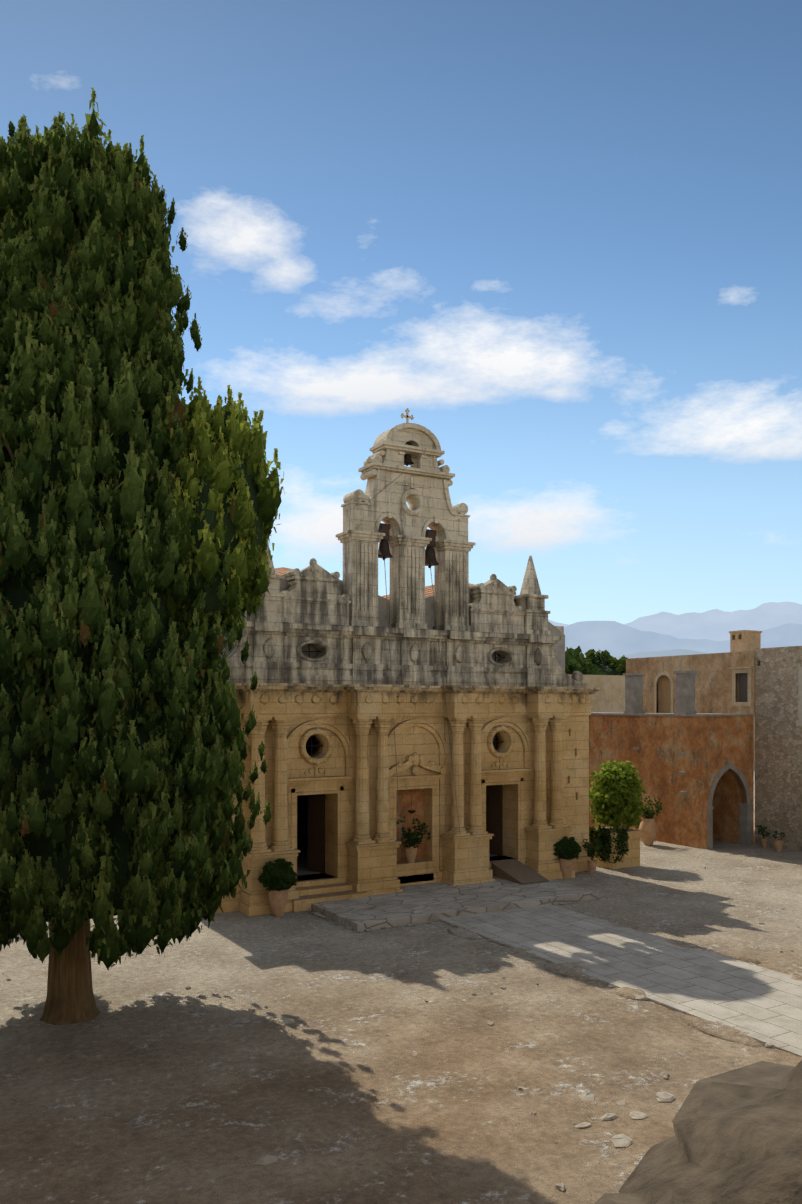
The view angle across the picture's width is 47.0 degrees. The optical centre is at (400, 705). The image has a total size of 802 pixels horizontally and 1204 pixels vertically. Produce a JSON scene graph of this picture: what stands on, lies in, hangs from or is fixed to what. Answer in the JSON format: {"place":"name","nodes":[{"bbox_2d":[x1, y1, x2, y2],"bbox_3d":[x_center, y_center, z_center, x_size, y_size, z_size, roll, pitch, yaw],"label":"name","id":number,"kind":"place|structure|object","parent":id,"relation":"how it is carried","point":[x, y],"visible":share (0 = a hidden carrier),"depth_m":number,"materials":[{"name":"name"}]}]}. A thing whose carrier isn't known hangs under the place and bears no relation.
{"place":"outdoors","nodes":[
{"label":"outdoors","id":0,"kind":"place"},
{"bbox_2d":[242,631,550,668],"bbox_3d":[0.223,-1.645,32.253,12.100,1.965,0.800,0,0,-30],"label":"carved relief panel","id":1,"kind":"object","parent":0,"point":[479,654],"visible":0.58,"depth_m":31.48,"materials":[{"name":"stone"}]},
{"bbox_2d":[0,763,801,1203],"bbox_3d":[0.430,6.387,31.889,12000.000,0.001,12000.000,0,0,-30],"label":"dirt patches","id":2,"kind":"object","parent":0,"point":[42,1107],"depth_m":15.10,"materials":[{"name":"brown soil"}]},
{"bbox_2d":[0,88,284,1024],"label":"cypress","id":3,"kind":"object","parent":2,"relation":"on","point":[60,186],"depth_m":16.99,"materials":[{"name":"green plant"}]},
{"bbox_2d":[0,844,801,1203],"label":"ground","id":4,"kind":"structure","parent":2,"relation":"on","point":[334,1040],"depth_m":17.06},
{"bbox_2d":[311,876,599,930],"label":"platform","id":5,"kind":"structure","parent":4,"relation":"on","point":[426,902],"depth_m":29.00,"materials":[{"name":"grey stone"}]},
{"bbox_2d":[490,859,548,884],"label":"ramp","id":6,"kind":"structure","parent":5,"relation":"on","point":[515,871],"depth_m":32.72,"materials":[{"name":"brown wood"}]},
{"bbox_2d":[268,817,783,916],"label":"plant pots","id":7,"kind":"object","parent":4,"relation":"on","point":[648,828],"visible":0.81,"depth_m":33.80,"materials":[{"name":"ceramic"}]},
{"bbox_2d":[258,836,581,890],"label":"potted shrubs","id":8,"kind":"object","parent":7,"relation":"on","point":[283,863],"depth_m":27.84,"materials":[{"name":"green plant"}]},
{"bbox_2d":[396,796,784,863],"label":"potted plants","id":9,"kind":"object","parent":7,"relation":"in","point":[604,839],"visible":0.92,"depth_m":35.98,"materials":[{"name":"green plant"}]},
{"bbox_2d":[589,827,640,868],"bbox_3d":[8.512,5.677,36.895,1.520,1.420,1.520,0,0,-30],"label":"planter","id":10,"kind":"object","parent":4,"relation":"on","point":[631,858],"visible":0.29,"depth_m":36.38,"materials":[{"name":"stone"}]},
{"bbox_2d":[589,759,646,829],"bbox_3d":[8.599,3.583,36.963,2.613,2.824,2.322,0,0,-30],"label":"bush","id":11,"kind":"object","parent":10,"relation":"in","point":[613,798],"visible":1,"depth_m":36.48,"materials":[{"name":"green plant"}]},
{"bbox_2d":[2,866,799,1203],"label":"stones","id":12,"kind":"object","parent":2,"relation":"on","point":[620,1140],"visible":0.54,"depth_m":15.73,"materials":[{"name":"beige stone"}]},
{"bbox_2d":[292,855,518,911],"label":"steps","id":13,"kind":"structure","parent":2,"relation":"on","point":[322,891],"depth_m":29.64,"materials":[{"name":"stone"}]},
{"bbox_2d":[215,683,602,916],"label":"facade trim","id":14,"kind":"structure","parent":2,"relation":"on","point":[364,788],"depth_m":31.41,"materials":[{"name":"beige stone"}]},
{"bbox_2d":[341,466,459,837],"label":"ropes","id":15,"kind":"object","parent":14,"relation":"attached to","point":[390,666],"visible":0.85,"depth_m":31.41,"materials":[{"name":"brown"}]},
{"bbox_2d":[219,621,586,687],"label":"attic trim","id":16,"kind":"structure","parent":14,"relation":"on","point":[267,664],"depth_m":31.40,"materials":[{"name":"beige stone"}]},
{"bbox_2d":[244,541,549,634],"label":"gables","id":17,"kind":"object","parent":16,"relation":"on","point":[311,595],"visible":0.94,"depth_m":30.61,"materials":[{"name":"stone"}]},
{"bbox_2d":[301,644,505,661],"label":"window bars","id":18,"kind":"object","parent":16,"relation":"attached to","point":[309,651],"visible":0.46,"depth_m":30.50,"materials":[{"name":"metal"}]},
{"bbox_2d":[336,408,475,630],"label":"belfry trim","id":19,"kind":"structure","parent":16,"relation":"on","point":[407,585],"depth_m":31.90,"materials":[{"name":"beige stone"}]},
{"bbox_2d":[378,442,435,546],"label":"bell yokes","id":20,"kind":"object","parent":19,"relation":"attached to","point":[384,528],"visible":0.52,"depth_m":32.14,"materials":[{"name":"brown wood"}]},
{"bbox_2d":[378,454,438,567],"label":"bells","id":21,"kind":"object","parent":19,"relation":"hanging from","point":[385,553],"visible":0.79,"depth_m":32.15,"materials":[{"name":"brown metal"}]},
{"bbox_2d":[306,735,503,756],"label":"window bars","id":22,"kind":"object","parent":14,"relation":"attached to","point":[494,741],"visible":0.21,"depth_m":30.43,"materials":[{"name":"metal"}]},
{"bbox_2d":[396,789,423,861],"bbox_3d":[0.193,4.162,32.306,1.440,2.550,0.040,0,0,-30],"label":"niche panel","id":23,"kind":"object","parent":14,"relation":"attached to","point":[416,799],"visible":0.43,"depth_m":32.32,"materials":[{"name":"orange paint"}]},
{"bbox_2d":[493,626,563,746],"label":"church body","id":24,"kind":"structure","parent":2,"relation":"on","point":[561,628],"depth_m":36.28,"materials":[{"name":"stone"}]},
{"bbox_2d":[274,567,473,599],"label":"roofs","id":25,"kind":"structure","parent":24,"relation":"on","point":[429,590],"depth_m":33.94,"materials":[{"name":"tile"}]},
{"bbox_2d":[219,574,564,670],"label":"ornaments","id":26,"kind":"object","parent":24,"relation":"on","point":[384,620],"visible":0.15,"depth_m":33.11,"materials":[{"name":"stone"}]},
{"bbox_2d":[297,852,499,875],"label":"church floor","id":27,"kind":"structure","parent":24,"relation":"in","point":[302,863],"depth_m":32.85,"materials":[{"name":"brown stone"}]},
{"bbox_2d":[297,736,315,852],"bbox_3d":[-2.161,3.027,36.437,13.200,5.280,0.230,0,0,-30],"label":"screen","id":28,"kind":"object","parent":27,"relation":"on","point":[302,823],"visible":0.04,"depth_m":35.49,"materials":[{"name":"brown wood"}]},
{"bbox_2d":[308,785,502,872],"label":"door leaves","id":29,"kind":"object","parent":27,"relation":"on","point":[316,824],"visible":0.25,"depth_m":31.50,"materials":[{"name":"brown wood"}]},
{"bbox_2d":[569,656,622,674],"bbox_3d":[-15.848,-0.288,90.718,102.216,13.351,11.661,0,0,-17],"label":"tree","id":30,"kind":"object","parent":2,"relation":"on","point":[607,669],"visible":0.04,"depth_m":102.08,"materials":[{"name":"green plant"}]},
{"bbox_2d":[565,646,627,674],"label":"trees","id":31,"kind":"object","parent":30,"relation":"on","point":[573,658],"visible":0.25,"depth_m":100.54,"materials":[{"name":"green plant"}]},
{"bbox_2d":[447,923,801,1062],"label":"dirt mounds","id":32,"kind":"object","parent":2,"relation":"on","point":[708,1027],"visible":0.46,"depth_m":20.54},
{"bbox_2d":[589,715,753,848],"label":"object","id":33,"kind":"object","parent":2,"relation":"on","point":[711,746],"visible":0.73,"depth_m":42.56,"materials":[{"name":"paint"}]},
{"bbox_2d":[567,674,754,762],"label":"walls","id":34,"kind":"structure","parent":33,"relation":"on","point":[610,697],"depth_m":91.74,"materials":[{"name":"paint"}]},
{"bbox_2d":[626,651,754,713],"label":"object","id":35,"kind":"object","parent":33,"relation":"on","point":[713,685],"visible":0.42,"depth_m":44.83,"materials":[{"name":"beige paint"}]},
{"bbox_2d":[660,675,670,712],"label":"door","id":36,"kind":"structure","parent":35,"relation":"attached to","point":[665,695],"depth_m":47.44,"materials":[{"name":"brown wood"}]},
{"bbox_2d":[654,666,752,712],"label":"frames","id":37,"kind":"structure","parent":35,"relation":"attached to","point":[736,670],"depth_m":43.26,"materials":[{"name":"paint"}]},
{"bbox_2d":[739,673,747,701],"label":"shutter window","id":38,"kind":"structure","parent":35,"relation":"attached to","point":[743,687],"depth_m":43.11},
{"bbox_2d":[729,630,761,651],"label":"chimney","id":39,"kind":"object","parent":35,"relation":"on","point":[744,640],"visible":0.92,"depth_m":46.93,"materials":[{"name":"paint"}]},
{"bbox_2d":[591,671,754,848],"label":"stone trim","id":40,"kind":"structure","parent":2,"relation":"on","point":[685,693],"depth_m":42.16,"materials":[{"name":"grey stone"}]},
{"bbox_2d":[796,667,801,725],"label":"stone frames","id":41,"kind":"structure","parent":2,"relation":"on","point":[799,722],"depth_m":40.30,"materials":[{"name":"beige stone"}]},
{"bbox_2d":[0,0,801,624],"label":"sky","id":42,"kind":"structure","parent":0,"point":[562,237],"materials":[{"name":"blue"}]},
{"bbox_2d":[220,715,588,893],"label":"facade wall","id":43,"kind":"structure","parent":0,"point":[411,740],"depth_m":32.58,"materials":[{"name":"beige stone"}]},
{"bbox_2d":[343,428,467,541],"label":"belfry wall","id":44,"kind":"structure","parent":0,"point":[388,497],"depth_m":31.92,"materials":[{"name":"beige stone"}]},
{"bbox_2d":[439,904,801,1056],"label":"path","id":45,"kind":"structure","parent":0,"point":[757,1003],"depth_m":22.16,"materials":[{"name":"grey stone"}]},
{"bbox_2d":[616,649,709,659],"bbox_3d":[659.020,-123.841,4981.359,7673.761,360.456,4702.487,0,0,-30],"label":"mountain","id":46,"kind":"structure","parent":0,"point":[675,652],"depth_m":4957.28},
{"bbox_2d":[548,601,801,640],"bbox_3d":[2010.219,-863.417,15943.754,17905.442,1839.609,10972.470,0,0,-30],"label":"mountain","id":47,"kind":"structure","parent":0,"point":[716,625],"depth_m":15834.15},
{"bbox_2d":[564,621,801,657],"bbox_3d":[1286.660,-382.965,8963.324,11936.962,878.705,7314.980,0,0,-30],"label":"mountain","id":48,"kind":"structure","parent":0,"point":[615,639],"depth_m":8930.88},
{"bbox_2d":[594,1060,801,1203],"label":"rock","id":49,"kind":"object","parent":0,"point":[736,1138],"depth_m":2.81,"materials":[{"name":"stone"}]},
{"bbox_2d":[755,646,801,851],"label":"stone wall","id":50,"kind":"structure","parent":0,"point":[778,770],"depth_m":41.32,"materials":[{"name":"grey stone"}]}
]}

